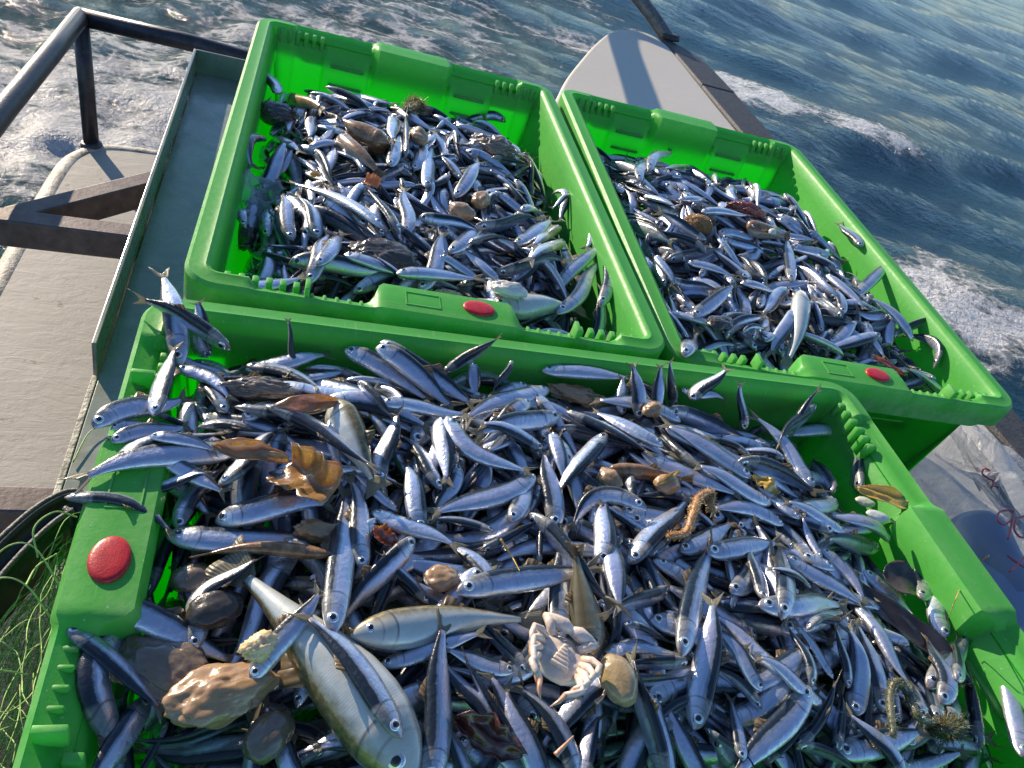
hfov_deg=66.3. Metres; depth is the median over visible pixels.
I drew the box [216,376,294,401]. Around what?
jelly blob
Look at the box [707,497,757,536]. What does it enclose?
sprat
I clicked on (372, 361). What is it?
sprat
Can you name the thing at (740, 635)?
sprat
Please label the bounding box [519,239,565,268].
sprat
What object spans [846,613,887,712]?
sprat
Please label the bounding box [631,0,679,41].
railing
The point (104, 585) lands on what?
fish crate
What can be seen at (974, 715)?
sprat
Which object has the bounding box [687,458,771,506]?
sprat
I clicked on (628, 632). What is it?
sprat
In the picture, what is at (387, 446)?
sprat
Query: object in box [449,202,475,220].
amber stone
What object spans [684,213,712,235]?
shell
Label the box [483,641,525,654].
sprat
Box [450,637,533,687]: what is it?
sprat
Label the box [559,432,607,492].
sprat
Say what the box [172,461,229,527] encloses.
sprat
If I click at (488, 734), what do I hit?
seaweed
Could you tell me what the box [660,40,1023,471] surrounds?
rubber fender
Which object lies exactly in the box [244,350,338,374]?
sprat
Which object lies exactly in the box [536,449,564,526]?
sprat
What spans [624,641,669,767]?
sprat
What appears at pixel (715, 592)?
sprat
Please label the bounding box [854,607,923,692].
sprat
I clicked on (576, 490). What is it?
sprat
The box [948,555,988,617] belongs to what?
yellow twig
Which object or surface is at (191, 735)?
sprat
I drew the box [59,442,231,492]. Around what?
sprat
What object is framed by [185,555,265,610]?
sprat
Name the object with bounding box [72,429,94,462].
net strand
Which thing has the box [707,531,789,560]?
sprat
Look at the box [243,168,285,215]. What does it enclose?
clear film
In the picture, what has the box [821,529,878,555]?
sprat
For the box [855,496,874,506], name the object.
shell
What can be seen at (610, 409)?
sprat
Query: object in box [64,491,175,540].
sprat
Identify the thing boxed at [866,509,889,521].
shell
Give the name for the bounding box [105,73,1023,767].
sprat heap
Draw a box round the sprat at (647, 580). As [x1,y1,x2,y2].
[639,566,660,644]
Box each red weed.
[726,200,766,218]
[872,355,907,375]
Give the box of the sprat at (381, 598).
[368,575,396,617]
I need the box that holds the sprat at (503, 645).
[469,599,528,672]
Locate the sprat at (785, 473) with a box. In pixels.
[738,455,830,497]
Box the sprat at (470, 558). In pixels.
[439,546,492,571]
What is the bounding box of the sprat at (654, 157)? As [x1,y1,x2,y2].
[646,148,671,171]
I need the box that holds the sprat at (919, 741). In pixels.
[904,718,932,749]
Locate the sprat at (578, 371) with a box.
[542,364,629,379]
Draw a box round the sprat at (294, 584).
[181,577,319,609]
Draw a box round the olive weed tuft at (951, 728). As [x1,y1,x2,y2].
[924,710,971,749]
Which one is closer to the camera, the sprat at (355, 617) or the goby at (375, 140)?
the sprat at (355, 617)
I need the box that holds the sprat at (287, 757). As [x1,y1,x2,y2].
[261,693,302,767]
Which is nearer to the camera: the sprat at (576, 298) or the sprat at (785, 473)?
the sprat at (785, 473)
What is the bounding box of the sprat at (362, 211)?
[276,179,383,228]
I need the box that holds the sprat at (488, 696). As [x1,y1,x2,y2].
[461,646,516,736]
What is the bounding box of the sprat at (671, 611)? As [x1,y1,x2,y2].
[665,610,677,613]
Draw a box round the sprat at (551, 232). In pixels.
[522,225,561,250]
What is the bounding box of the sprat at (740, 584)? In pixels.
[728,551,764,596]
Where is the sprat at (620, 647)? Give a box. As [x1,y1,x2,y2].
[600,638,689,661]
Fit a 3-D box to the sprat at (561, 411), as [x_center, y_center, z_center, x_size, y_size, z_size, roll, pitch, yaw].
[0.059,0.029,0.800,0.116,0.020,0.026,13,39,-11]
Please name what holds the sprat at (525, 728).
on the sprat at (513, 764)
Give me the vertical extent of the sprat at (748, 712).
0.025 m
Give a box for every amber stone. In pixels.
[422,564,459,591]
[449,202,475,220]
[471,191,490,208]
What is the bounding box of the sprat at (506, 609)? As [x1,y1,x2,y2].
[456,605,521,648]
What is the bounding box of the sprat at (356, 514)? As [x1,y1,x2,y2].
[342,474,370,569]
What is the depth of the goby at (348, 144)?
1.08 m
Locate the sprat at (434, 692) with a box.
[418,605,452,767]
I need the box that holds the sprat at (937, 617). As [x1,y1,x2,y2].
[926,595,949,638]
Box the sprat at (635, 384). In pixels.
[625,361,646,418]
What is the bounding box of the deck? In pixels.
[0,30,1023,555]
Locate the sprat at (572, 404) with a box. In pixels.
[551,397,611,406]
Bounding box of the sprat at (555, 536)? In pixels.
[527,512,623,614]
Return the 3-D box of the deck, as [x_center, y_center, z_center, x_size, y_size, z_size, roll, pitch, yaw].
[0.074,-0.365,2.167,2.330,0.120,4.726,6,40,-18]
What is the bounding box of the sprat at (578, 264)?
[554,247,595,289]
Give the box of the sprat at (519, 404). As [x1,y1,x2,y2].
[472,398,531,446]
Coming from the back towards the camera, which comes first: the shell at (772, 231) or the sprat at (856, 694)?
the shell at (772, 231)
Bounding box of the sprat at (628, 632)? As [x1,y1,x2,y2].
[597,599,686,717]
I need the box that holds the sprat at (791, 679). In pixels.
[748,648,822,706]
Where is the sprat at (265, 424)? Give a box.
[199,412,312,446]
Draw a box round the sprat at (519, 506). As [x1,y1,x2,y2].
[508,476,536,521]
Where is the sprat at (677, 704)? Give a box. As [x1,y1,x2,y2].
[593,694,688,766]
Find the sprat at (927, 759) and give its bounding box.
[904,744,974,767]
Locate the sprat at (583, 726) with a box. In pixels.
[574,702,602,747]
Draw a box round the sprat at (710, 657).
[685,590,729,730]
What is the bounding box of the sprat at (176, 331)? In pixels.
[149,267,189,365]
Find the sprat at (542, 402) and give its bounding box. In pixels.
[535,394,576,454]
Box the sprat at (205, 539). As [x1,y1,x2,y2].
[165,523,332,554]
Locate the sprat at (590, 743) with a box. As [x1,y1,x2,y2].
[578,714,608,767]
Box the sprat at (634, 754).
[616,712,683,767]
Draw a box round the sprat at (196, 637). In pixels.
[177,551,208,646]
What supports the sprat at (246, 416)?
on the sprat at (299, 388)
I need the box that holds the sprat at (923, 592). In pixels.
[905,555,931,600]
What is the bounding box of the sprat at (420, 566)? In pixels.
[411,559,502,577]
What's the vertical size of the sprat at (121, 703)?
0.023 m
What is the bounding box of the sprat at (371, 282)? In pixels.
[352,261,425,294]
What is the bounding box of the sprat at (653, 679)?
[640,672,693,686]
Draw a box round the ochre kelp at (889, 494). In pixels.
[857,484,909,508]
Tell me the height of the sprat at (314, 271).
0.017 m
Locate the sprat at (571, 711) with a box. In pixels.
[542,677,606,752]
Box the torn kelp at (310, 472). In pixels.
[266,442,342,504]
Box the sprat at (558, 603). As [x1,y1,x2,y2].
[547,522,571,637]
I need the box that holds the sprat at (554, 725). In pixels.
[510,682,580,767]
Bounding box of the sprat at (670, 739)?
[649,691,675,767]
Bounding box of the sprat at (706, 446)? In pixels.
[656,415,751,478]
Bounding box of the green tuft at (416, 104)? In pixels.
[396,89,430,118]
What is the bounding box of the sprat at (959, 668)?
[951,631,965,682]
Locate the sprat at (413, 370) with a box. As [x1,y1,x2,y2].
[375,343,466,409]
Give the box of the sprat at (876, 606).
[821,590,885,621]
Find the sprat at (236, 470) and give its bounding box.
[218,427,295,485]
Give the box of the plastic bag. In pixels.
[931,425,1023,631]
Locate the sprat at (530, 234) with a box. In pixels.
[514,216,560,245]
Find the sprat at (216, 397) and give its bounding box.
[198,382,229,412]
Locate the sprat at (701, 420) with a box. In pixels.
[669,405,761,439]
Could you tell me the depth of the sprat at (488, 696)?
0.52 m
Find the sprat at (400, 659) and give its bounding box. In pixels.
[381,624,492,669]
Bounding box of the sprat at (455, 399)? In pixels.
[454,384,533,404]
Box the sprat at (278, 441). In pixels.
[259,424,290,529]
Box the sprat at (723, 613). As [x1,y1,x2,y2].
[657,571,757,639]
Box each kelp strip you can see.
[211,437,289,463]
[271,394,337,412]
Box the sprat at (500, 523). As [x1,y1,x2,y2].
[427,505,531,544]
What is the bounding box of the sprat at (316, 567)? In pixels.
[284,537,352,637]
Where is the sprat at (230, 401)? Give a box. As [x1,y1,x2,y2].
[215,397,240,411]
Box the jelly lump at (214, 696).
[161,662,279,729]
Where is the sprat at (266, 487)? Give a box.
[256,460,291,575]
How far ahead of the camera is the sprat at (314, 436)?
0.65 m
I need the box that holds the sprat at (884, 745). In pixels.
[838,703,906,767]
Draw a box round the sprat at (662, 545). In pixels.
[648,506,702,556]
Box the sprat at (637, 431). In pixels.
[586,407,662,447]
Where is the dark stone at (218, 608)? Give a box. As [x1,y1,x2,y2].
[185,587,243,629]
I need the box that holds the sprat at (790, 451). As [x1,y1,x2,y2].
[747,410,814,487]
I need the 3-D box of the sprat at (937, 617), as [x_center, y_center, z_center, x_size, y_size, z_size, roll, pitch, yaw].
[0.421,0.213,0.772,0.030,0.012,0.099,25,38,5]
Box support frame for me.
[0,171,150,533]
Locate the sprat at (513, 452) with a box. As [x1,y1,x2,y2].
[501,442,527,475]
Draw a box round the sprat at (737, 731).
[723,690,747,760]
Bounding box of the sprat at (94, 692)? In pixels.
[75,634,126,762]
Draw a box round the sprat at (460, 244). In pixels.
[448,219,483,253]
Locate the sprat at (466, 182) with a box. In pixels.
[453,158,486,197]
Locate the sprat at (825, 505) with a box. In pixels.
[793,495,838,520]
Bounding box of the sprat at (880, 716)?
[872,711,910,727]
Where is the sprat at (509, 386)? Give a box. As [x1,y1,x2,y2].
[469,381,528,434]
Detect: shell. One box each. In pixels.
[598,653,637,706]
[684,213,712,235]
[768,228,776,234]
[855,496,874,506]
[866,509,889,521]
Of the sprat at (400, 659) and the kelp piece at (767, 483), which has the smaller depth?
the sprat at (400, 659)
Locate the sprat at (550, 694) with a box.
[519,683,614,733]
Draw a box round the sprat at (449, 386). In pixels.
[380,340,481,409]
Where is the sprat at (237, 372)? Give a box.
[224,364,246,375]
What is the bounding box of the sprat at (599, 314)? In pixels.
[592,283,605,338]
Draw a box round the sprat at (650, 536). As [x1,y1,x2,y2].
[627,492,692,564]
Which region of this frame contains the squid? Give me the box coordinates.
[490,280,527,298]
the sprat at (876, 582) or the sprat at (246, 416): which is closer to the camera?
the sprat at (246, 416)
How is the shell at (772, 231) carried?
on the sprat heap
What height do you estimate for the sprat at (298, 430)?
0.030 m
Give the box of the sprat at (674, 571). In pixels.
[652,558,714,598]
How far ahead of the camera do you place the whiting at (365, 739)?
0.49 m
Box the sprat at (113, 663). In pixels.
[66,627,164,724]
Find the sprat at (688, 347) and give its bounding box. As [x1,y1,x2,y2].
[680,322,705,357]
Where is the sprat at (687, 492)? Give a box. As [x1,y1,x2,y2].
[676,466,722,502]
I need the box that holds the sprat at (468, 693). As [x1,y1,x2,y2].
[431,647,490,713]
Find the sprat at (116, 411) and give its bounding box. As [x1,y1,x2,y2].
[91,387,198,428]
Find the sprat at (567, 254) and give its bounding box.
[558,238,575,285]
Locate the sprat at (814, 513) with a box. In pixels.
[778,494,844,533]
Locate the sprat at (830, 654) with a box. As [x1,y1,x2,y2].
[814,594,856,668]
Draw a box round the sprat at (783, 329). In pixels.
[765,309,794,361]
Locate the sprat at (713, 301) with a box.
[692,278,741,317]
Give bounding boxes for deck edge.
[0,145,158,295]
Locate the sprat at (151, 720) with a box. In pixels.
[138,701,162,737]
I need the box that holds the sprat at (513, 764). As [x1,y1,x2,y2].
[452,713,523,767]
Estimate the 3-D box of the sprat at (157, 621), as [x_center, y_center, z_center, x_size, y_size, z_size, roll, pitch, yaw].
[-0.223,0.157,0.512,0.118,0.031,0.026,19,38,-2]
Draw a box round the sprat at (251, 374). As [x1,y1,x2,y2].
[196,368,293,394]
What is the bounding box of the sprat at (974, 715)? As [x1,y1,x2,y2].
[961,643,985,748]
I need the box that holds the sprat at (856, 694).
[838,619,870,715]
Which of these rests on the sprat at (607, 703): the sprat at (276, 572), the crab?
the crab
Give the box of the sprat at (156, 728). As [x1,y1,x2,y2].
[147,712,177,767]
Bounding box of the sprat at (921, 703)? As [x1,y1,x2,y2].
[899,660,927,716]
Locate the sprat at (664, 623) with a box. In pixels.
[649,613,755,664]
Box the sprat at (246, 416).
[242,399,281,421]
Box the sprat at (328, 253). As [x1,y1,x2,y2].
[315,230,352,265]
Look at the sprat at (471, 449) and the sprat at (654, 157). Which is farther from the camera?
the sprat at (654, 157)
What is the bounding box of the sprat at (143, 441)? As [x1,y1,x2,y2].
[118,429,233,452]
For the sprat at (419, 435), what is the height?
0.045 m
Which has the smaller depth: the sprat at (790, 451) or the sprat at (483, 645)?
the sprat at (483, 645)
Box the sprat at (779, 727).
[735,685,812,767]
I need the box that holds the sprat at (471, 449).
[444,416,538,478]
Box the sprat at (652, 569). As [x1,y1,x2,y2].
[624,538,703,616]
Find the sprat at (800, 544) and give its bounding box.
[763,522,813,564]
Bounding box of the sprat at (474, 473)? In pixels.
[444,450,492,515]
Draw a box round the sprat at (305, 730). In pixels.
[213,720,326,740]
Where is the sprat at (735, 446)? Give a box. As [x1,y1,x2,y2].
[712,437,750,455]
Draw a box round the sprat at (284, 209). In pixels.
[272,192,295,240]
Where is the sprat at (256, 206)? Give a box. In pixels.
[238,196,263,253]
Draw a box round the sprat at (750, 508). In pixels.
[703,498,784,526]
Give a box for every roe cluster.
[237,629,277,663]
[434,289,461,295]
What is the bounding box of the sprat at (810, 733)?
[795,670,841,749]
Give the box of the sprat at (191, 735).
[135,702,291,746]
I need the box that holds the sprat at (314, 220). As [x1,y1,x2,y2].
[287,192,322,238]
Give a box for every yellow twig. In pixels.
[500,538,519,570]
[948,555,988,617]
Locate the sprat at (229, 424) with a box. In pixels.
[198,419,274,434]
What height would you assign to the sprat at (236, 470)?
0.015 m
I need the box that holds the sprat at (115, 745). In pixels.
[92,697,150,767]
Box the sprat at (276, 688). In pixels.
[173,670,278,732]
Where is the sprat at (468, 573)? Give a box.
[378,567,481,659]
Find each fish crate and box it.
[12,299,1023,767]
[183,18,664,359]
[558,90,1011,470]
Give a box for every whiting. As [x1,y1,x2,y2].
[205,534,422,767]
[324,399,392,499]
[350,595,545,650]
[493,291,591,320]
[780,290,810,368]
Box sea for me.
[0,0,1023,421]
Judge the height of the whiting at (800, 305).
0.038 m
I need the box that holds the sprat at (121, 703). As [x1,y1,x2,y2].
[115,688,134,767]
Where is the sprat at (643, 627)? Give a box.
[623,620,675,644]
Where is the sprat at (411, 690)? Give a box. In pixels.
[267,681,423,767]
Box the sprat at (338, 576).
[321,480,356,631]
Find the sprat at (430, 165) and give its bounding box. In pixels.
[421,144,439,187]
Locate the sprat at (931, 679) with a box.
[925,636,969,689]
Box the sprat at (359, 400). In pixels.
[331,390,433,436]
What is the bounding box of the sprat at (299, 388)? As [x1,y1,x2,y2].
[284,381,391,395]
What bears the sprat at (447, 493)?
on the sprat heap
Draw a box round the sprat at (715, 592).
[631,514,729,607]
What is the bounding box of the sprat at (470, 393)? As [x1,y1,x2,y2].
[456,383,484,399]
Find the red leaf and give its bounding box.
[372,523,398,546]
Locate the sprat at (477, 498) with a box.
[427,473,535,524]
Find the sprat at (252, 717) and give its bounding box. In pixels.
[241,702,262,767]
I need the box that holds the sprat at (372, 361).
[343,346,433,400]
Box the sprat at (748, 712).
[721,654,814,727]
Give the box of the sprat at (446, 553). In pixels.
[413,541,504,564]
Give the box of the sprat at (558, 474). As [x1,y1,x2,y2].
[556,472,622,487]
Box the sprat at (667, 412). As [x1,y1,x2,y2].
[587,393,680,422]
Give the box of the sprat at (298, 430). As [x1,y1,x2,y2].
[215,402,313,434]
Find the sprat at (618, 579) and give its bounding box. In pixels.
[603,545,633,620]
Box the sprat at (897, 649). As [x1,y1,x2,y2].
[882,620,907,658]
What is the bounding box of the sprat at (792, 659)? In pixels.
[736,635,809,697]
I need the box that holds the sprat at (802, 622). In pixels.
[780,600,855,635]
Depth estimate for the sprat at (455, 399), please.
0.81 m
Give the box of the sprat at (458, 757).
[448,731,471,767]
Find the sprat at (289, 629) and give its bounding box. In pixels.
[248,580,323,677]
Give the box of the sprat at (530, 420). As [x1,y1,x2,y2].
[464,406,559,443]
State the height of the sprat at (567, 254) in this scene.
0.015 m
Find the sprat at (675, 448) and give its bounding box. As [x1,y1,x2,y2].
[654,426,703,472]
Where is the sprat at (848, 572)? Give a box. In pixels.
[820,548,871,604]
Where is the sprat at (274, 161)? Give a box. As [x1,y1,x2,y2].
[259,136,293,193]
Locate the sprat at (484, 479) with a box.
[452,459,492,531]
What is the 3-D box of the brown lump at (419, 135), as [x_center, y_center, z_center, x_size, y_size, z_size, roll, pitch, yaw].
[-0.139,-0.373,1.177,0.026,0.023,0.044,-9,47,-33]
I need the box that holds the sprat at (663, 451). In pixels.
[639,447,679,459]
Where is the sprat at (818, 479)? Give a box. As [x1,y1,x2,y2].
[810,470,823,485]
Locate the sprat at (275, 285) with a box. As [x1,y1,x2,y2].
[258,271,306,289]
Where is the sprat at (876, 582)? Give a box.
[863,570,913,614]
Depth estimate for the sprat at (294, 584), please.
0.56 m
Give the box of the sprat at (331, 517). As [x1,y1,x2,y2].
[325,477,367,523]
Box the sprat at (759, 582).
[746,552,768,598]
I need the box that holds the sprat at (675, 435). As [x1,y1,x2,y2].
[666,425,752,459]
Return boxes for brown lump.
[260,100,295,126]
[410,126,428,145]
[471,132,516,157]
[707,315,733,331]
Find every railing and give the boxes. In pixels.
[0,7,248,149]
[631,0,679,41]
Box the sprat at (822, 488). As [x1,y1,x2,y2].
[809,468,839,508]
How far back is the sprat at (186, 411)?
0.64 m
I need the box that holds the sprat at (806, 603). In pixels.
[758,587,855,618]
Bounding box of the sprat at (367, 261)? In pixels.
[344,252,411,280]
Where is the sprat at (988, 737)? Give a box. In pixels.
[909,704,1004,750]
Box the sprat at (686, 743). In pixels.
[661,694,706,767]
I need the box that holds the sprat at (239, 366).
[227,358,298,375]
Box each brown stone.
[168,562,208,592]
[242,708,295,765]
[596,467,622,487]
[641,401,662,417]
[653,474,679,494]
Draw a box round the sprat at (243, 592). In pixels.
[206,586,248,659]
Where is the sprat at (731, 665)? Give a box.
[687,650,758,672]
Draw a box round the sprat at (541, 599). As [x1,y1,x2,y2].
[521,588,548,645]
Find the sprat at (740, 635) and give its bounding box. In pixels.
[718,614,776,672]
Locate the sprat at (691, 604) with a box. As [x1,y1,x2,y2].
[675,526,712,656]
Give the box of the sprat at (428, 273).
[396,267,487,282]
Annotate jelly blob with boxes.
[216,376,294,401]
[293,519,336,543]
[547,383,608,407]
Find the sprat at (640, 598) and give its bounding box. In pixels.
[596,585,668,622]
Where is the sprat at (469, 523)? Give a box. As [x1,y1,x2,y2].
[427,516,494,532]
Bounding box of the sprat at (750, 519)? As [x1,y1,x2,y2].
[721,516,764,579]
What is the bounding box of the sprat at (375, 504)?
[368,486,387,565]
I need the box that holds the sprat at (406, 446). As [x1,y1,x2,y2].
[374,434,467,468]
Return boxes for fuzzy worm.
[666,487,718,541]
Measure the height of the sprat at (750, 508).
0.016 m
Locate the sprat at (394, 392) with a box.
[378,385,431,428]
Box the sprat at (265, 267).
[255,241,275,279]
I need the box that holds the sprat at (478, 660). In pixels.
[446,642,513,676]
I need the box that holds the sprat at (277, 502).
[215,485,339,527]
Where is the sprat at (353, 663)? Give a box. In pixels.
[283,598,402,738]
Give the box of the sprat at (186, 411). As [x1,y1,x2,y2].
[176,402,197,432]
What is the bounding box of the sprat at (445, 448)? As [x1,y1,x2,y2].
[431,417,459,490]
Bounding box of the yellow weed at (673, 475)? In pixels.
[657,470,680,484]
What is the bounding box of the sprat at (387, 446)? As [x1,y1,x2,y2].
[371,404,404,478]
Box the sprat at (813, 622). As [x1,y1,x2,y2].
[805,611,850,630]
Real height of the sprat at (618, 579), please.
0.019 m
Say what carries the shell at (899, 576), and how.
on the sprat at (876, 582)
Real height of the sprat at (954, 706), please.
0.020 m
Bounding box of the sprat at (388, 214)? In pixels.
[360,179,400,233]
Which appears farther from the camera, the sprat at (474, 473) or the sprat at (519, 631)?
the sprat at (474, 473)
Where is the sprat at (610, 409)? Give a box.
[569,405,627,420]
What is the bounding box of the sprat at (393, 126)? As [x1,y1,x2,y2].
[386,115,402,142]
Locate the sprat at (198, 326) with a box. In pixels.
[127,288,230,349]
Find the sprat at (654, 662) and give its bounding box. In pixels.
[629,654,687,670]
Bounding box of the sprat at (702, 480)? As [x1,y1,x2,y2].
[641,451,744,503]
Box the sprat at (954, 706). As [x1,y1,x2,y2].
[943,683,962,716]
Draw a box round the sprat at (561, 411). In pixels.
[530,400,583,425]
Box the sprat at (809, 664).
[783,618,817,687]
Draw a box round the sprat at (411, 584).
[377,550,428,603]
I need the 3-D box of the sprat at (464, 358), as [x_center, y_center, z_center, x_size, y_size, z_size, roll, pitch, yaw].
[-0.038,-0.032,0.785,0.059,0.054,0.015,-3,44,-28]
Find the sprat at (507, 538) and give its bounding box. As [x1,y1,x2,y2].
[480,514,549,551]
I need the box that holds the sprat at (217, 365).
[195,359,236,408]
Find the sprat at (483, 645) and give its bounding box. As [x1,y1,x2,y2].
[448,605,496,676]
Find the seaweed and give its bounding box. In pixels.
[453,710,527,762]
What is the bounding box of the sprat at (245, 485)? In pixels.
[230,460,262,528]
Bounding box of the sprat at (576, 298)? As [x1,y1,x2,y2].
[556,262,597,314]
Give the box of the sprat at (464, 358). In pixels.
[444,334,500,374]
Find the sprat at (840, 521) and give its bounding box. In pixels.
[827,511,871,533]
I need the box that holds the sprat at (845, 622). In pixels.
[806,588,887,682]
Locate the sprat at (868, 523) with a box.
[828,511,890,543]
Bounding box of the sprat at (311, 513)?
[300,507,322,548]
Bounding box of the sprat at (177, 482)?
[161,471,213,491]
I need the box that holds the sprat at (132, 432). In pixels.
[111,418,196,443]
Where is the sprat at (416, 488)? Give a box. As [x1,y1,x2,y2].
[395,459,429,523]
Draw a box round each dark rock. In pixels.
[238,223,259,250]
[347,238,423,269]
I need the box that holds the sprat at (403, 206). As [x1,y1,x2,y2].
[394,184,415,231]
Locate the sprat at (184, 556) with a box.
[158,492,225,606]
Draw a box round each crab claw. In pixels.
[553,735,573,757]
[594,689,605,704]
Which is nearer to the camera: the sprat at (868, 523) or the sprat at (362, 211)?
the sprat at (868, 523)
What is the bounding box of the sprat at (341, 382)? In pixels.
[314,377,359,388]
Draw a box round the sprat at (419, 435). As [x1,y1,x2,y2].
[410,399,438,445]
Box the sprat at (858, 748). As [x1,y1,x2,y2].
[839,720,936,762]
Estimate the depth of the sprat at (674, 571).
0.65 m
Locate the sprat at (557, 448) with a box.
[548,432,570,487]
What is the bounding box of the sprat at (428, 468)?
[400,434,442,489]
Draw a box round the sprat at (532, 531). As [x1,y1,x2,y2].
[480,516,536,538]
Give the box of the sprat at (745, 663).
[722,632,762,691]
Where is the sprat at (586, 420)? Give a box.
[566,410,657,459]
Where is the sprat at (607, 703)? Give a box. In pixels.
[516,647,634,712]
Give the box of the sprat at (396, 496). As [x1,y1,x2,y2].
[370,488,403,560]
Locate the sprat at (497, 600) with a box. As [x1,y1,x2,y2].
[488,534,532,612]
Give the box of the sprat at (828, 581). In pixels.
[787,555,872,609]
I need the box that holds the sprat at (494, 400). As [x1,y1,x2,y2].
[454,385,549,428]
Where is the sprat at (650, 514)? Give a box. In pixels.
[621,505,717,529]
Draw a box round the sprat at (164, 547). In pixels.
[146,464,213,598]
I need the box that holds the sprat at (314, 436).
[310,414,324,438]
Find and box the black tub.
[0,488,86,767]
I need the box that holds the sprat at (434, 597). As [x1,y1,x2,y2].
[396,578,468,606]
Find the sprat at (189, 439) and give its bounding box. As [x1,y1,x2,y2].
[150,431,218,457]
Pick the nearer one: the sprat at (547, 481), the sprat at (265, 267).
the sprat at (547, 481)
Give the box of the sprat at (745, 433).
[733,426,778,446]
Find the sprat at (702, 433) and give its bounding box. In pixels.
[668,421,737,454]
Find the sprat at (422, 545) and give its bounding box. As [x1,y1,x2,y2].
[353,521,447,584]
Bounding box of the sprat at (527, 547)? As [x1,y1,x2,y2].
[487,538,593,569]
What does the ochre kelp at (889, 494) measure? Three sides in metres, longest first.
0.077 x 0.025 x 0.010 m
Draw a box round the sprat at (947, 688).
[921,633,957,704]
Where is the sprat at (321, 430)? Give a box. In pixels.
[265,404,385,474]
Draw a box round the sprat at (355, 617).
[303,566,364,628]
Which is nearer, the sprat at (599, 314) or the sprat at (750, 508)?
the sprat at (750, 508)
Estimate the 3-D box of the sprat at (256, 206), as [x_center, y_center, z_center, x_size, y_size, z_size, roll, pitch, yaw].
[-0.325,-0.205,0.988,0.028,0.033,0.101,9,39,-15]
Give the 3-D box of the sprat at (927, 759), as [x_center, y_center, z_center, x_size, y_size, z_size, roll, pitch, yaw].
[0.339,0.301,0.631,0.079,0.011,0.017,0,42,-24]
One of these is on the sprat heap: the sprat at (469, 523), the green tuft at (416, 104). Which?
the green tuft at (416, 104)
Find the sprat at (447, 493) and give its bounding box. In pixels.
[427,464,463,528]
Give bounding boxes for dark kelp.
[861,581,974,688]
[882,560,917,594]
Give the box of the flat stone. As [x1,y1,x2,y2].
[118,634,208,701]
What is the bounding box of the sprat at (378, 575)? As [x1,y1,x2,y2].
[342,536,415,633]
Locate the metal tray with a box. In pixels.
[36,49,245,586]
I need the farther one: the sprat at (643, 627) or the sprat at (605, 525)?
the sprat at (605, 525)
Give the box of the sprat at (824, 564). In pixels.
[784,545,834,571]
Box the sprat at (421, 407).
[384,396,477,416]
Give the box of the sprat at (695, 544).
[679,512,737,555]
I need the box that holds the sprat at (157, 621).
[134,599,233,662]
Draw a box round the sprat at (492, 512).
[486,478,526,564]
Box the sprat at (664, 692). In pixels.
[647,665,782,704]
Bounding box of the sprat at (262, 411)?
[235,403,326,420]
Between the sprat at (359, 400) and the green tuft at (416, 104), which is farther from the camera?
the green tuft at (416, 104)
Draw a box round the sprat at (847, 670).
[833,622,852,688]
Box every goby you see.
[189,541,330,559]
[286,92,325,116]
[334,113,389,155]
[336,133,387,177]
[609,463,694,485]
[746,220,790,241]
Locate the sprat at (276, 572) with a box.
[231,556,298,662]
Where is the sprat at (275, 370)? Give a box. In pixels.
[246,362,318,390]
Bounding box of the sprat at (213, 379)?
[177,365,240,402]
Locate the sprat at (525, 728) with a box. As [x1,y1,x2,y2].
[501,676,549,767]
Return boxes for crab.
[528,612,602,706]
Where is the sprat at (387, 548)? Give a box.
[376,515,407,561]
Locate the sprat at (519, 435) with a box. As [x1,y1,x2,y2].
[471,419,543,450]
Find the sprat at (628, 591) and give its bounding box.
[599,565,660,645]
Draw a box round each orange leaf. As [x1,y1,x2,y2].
[310,170,320,177]
[364,172,381,187]
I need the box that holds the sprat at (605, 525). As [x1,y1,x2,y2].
[593,502,621,564]
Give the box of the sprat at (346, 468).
[268,465,403,488]
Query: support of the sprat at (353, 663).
on the whiting at (365, 739)
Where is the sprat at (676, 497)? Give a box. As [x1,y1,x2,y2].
[636,491,690,504]
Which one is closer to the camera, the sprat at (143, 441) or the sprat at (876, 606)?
the sprat at (143, 441)
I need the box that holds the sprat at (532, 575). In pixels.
[456,551,602,598]
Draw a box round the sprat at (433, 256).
[417,227,451,289]
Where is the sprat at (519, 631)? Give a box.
[481,598,606,659]
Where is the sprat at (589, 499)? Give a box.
[567,485,646,535]
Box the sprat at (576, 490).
[561,438,584,535]
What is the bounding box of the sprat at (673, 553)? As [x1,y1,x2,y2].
[655,543,740,565]
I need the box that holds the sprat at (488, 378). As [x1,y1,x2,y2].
[445,370,510,395]
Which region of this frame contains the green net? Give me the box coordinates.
[0,511,80,767]
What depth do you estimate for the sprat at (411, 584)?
0.56 m
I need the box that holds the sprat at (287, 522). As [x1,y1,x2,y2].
[278,512,299,598]
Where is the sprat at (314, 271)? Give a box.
[306,226,338,283]
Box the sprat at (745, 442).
[709,433,762,447]
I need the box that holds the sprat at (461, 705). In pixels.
[417,680,541,722]
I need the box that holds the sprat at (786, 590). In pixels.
[771,525,795,619]
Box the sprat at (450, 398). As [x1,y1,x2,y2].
[439,395,470,437]
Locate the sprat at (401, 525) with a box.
[372,509,468,556]
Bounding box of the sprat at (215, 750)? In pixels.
[133,734,243,767]
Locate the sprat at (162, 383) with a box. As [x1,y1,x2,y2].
[147,340,184,416]
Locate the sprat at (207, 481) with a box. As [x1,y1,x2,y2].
[165,461,235,502]
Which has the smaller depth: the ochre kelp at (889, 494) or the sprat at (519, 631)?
the sprat at (519, 631)
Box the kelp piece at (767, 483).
[750,475,780,494]

